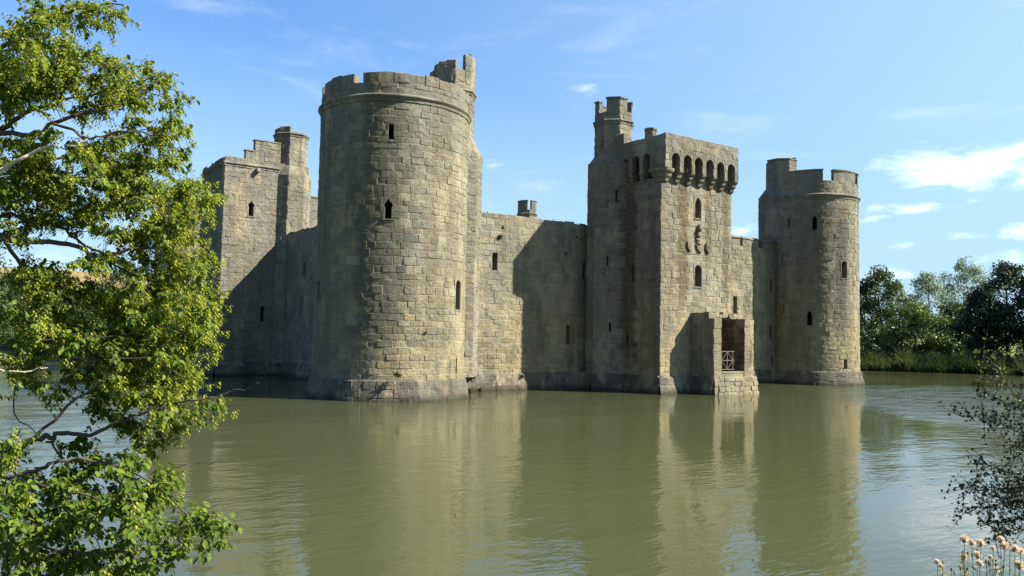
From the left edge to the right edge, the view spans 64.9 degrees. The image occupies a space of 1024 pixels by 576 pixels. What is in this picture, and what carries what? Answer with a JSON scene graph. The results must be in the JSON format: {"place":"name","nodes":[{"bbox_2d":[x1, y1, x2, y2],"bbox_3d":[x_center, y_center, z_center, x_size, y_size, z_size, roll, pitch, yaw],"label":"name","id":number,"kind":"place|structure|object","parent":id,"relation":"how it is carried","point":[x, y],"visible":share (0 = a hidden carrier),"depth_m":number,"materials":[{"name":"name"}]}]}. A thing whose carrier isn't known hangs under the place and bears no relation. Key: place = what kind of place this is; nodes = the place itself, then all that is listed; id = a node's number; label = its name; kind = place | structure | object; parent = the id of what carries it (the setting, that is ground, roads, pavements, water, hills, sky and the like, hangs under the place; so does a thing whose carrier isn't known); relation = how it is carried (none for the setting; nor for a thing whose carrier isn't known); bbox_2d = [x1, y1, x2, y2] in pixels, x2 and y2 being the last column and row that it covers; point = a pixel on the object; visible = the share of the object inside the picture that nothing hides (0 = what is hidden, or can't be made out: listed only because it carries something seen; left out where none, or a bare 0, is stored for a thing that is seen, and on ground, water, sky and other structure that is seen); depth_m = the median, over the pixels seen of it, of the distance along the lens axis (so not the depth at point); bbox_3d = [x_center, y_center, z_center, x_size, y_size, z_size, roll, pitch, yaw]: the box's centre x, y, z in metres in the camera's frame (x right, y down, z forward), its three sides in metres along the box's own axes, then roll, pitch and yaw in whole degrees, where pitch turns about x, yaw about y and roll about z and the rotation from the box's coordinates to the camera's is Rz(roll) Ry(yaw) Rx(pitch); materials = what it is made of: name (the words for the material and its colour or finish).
{"place":"outdoors","nodes":[
{"label":"outdoors","id":0,"kind":"place"},
{"bbox_2d":[0,267,1019,374],"bbox_3d":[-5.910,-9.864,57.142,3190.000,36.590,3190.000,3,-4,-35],"label":"ground","id":1,"kind":"structure","parent":0,"point":[81,274],"depth_m":281.77,"materials":[{"name":"green plant"}]},
{"bbox_2d":[0,249,30,337],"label":"oak tree","id":2,"kind":"object","parent":1,"relation":"on","point":[2,301],"visible":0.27,"depth_m":106.67,"materials":[{"name":"green plant"}]},
{"bbox_2d":[0,262,78,340],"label":"oak tree","id":3,"kind":"object","parent":1,"relation":"on","point":[1,306],"visible":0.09,"depth_m":112.00,"materials":[{"name":"green plant"}]},
{"bbox_2d":[17,282,98,334],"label":"hawthorn tree","id":4,"kind":"object","parent":1,"relation":"on","point":[85,313],"visible":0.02,"depth_m":128.65,"materials":[{"name":"green plant"}]},
{"bbox_2d":[0,332,144,360],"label":"reed bed","id":5,"kind":"object","parent":1,"relation":"on","point":[14,338],"visible":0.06,"depth_m":90.18,"materials":[{"name":"green plant"}]},
{"bbox_2d":[69,298,113,335],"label":"oak tree","id":6,"kind":"object","parent":1,"relation":"on","point":[93,318],"visible":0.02,"depth_m":135.91,"materials":[{"name":"green plant"}]},
{"bbox_2d":[81,265,149,340],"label":"oak tree","id":7,"kind":"object","parent":1,"relation":"on","point":[110,279],"visible":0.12,"depth_m":124.55,"materials":[{"name":"green plant"}]},
{"bbox_2d":[0,0,258,575],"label":"hornbeam tree","id":8,"kind":"object","parent":1,"relation":"on","point":[124,184],"visible":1,"depth_m":7.65,"materials":[{"name":"green plant"}]},
{"bbox_2d":[859,296,887,351],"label":"oak tree","id":9,"kind":"object","parent":1,"relation":"on","point":[863,329],"visible":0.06,"depth_m":133.65,"materials":[{"name":"green plant"}]},
{"bbox_2d":[860,346,916,371],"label":"reed bed","id":10,"kind":"object","parent":1,"relation":"on","point":[900,359],"visible":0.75,"depth_m":106.47,"materials":[{"name":"green plant"}]},
{"bbox_2d":[859,265,926,351],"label":"oak tree","id":11,"kind":"object","parent":1,"relation":"on","point":[879,276],"visible":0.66,"depth_m":120.65,"materials":[{"name":"green plant"}]},
{"bbox_2d":[883,281,907,344],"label":"willow tree","id":12,"kind":"object","parent":1,"relation":"on","point":[904,294],"visible":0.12,"depth_m":158.30,"materials":[{"name":"green plant"}]},
{"bbox_2d":[874,301,967,355],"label":"hawthorn tree","id":13,"kind":"object","parent":1,"relation":"on","point":[899,331],"visible":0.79,"depth_m":110.52,"materials":[{"name":"green plant"}]},
{"bbox_2d":[906,270,952,341],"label":"willow tree","id":14,"kind":"object","parent":1,"relation":"on","point":[931,286],"visible":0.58,"depth_m":151.25,"materials":[{"name":"green plant"}]},
{"bbox_2d":[922,337,954,354],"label":"elder bush","id":15,"kind":"object","parent":1,"relation":"on","point":[941,351],"visible":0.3,"depth_m":110.97,"materials":[{"name":"green plant"}]},
{"bbox_2d":[934,559,947,575],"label":"thistle","id":16,"kind":"object","parent":1,"relation":"on","point":[939,563],"visible":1,"depth_m":2.13,"materials":[{"name":"beige plant"}]},
{"bbox_2d":[918,301,986,352],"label":"oak tree","id":17,"kind":"object","parent":1,"relation":"on","point":[951,309],"visible":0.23,"depth_m":125.35,"materials":[{"name":"green plant"}]},
{"bbox_2d":[909,346,1004,374],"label":"reed bed","id":18,"kind":"object","parent":1,"relation":"on","point":[964,362],"visible":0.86,"depth_m":103.97,"materials":[{"name":"green plant"}]},
{"bbox_2d":[931,256,993,335],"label":"willow tree","id":19,"kind":"object","parent":1,"relation":"on","point":[969,271],"visible":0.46,"depth_m":153.27,"materials":[{"name":"green plant"}]},
{"bbox_2d":[957,534,970,575],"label":"thistle","id":20,"kind":"object","parent":1,"relation":"on","point":[964,540],"visible":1,"depth_m":2.21,"materials":[{"name":"beige plant"}]},
{"bbox_2d":[942,294,1012,356],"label":"alder tree","id":21,"kind":"object","parent":1,"relation":"on","point":[969,318],"visible":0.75,"depth_m":111.59,"materials":[{"name":"green plant"}]},
{"bbox_2d":[969,538,985,575],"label":"thistle","id":22,"kind":"object","parent":1,"relation":"on","point":[978,554],"visible":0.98,"depth_m":2.26,"materials":[{"name":"beige plant"}]},
{"bbox_2d":[937,324,1023,561],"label":"hawthorn bush","id":23,"kind":"object","parent":1,"relation":"on","point":[1011,499],"visible":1,"depth_m":5.01,"materials":[{"name":"green plant"}]},
{"bbox_2d":[985,545,1000,575],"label":"thistle","id":24,"kind":"object","parent":1,"relation":"on","point":[990,557],"visible":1,"depth_m":2.17,"materials":[{"name":"beige plant"}]},
{"bbox_2d":[964,260,1023,357],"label":"alder tree","id":25,"kind":"object","parent":1,"relation":"on","point":[1009,276],"visible":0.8,"depth_m":111.50,"materials":[{"name":"green plant"}]},
{"bbox_2d":[997,536,1010,575],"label":"thistle","id":26,"kind":"object","parent":1,"relation":"on","point":[1004,544],"visible":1,"depth_m":2.29,"materials":[{"name":"beige plant"}]},
{"bbox_2d":[988,348,1023,375],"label":"reed bed","id":27,"kind":"object","parent":1,"relation":"on","point":[1008,362],"visible":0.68,"depth_m":101.89,"materials":[{"name":"green plant"}]},
{"bbox_2d":[998,279,1023,355],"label":"alder tree","id":28,"kind":"object","parent":1,"relation":"on","point":[1020,295],"visible":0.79,"depth_m":109.00,"materials":[{"name":"green plant"}]},
{"bbox_2d":[1010,544,1023,575],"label":"thistle","id":29,"kind":"object","parent":1,"relation":"on","point":[1019,564],"visible":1,"depth_m":2.25,"materials":[{"name":"beige plant"}]},
{"bbox_2d":[0,361,1023,575],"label":"water","id":30,"kind":"structure","parent":0,"point":[775,479],"depth_m":22.14,"materials":[{"name":"green liquid"}]},
{"bbox_2d":[154,54,864,402],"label":"castle","id":31,"kind":"structure","parent":30,"relation":"in","point":[654,276],"depth_m":57.20,"materials":[{"name":"stone"}]},
{"bbox_2d":[393,369,401,378],"bbox_3d":[-6.301,4.749,44.471,0.533,0.555,0.563,3,-4,-35],"label":"weed tuft","id":32,"kind":"object","parent":31,"relation":"attached to","point":[396,375],"visible":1,"depth_m":44.35,"materials":[{"name":"green plant"}]},
{"bbox_2d":[0,0,1023,328],"label":"sky","id":33,"kind":"structure","parent":0,"point":[922,100],"materials":[{"name":"blue"}]}
]}

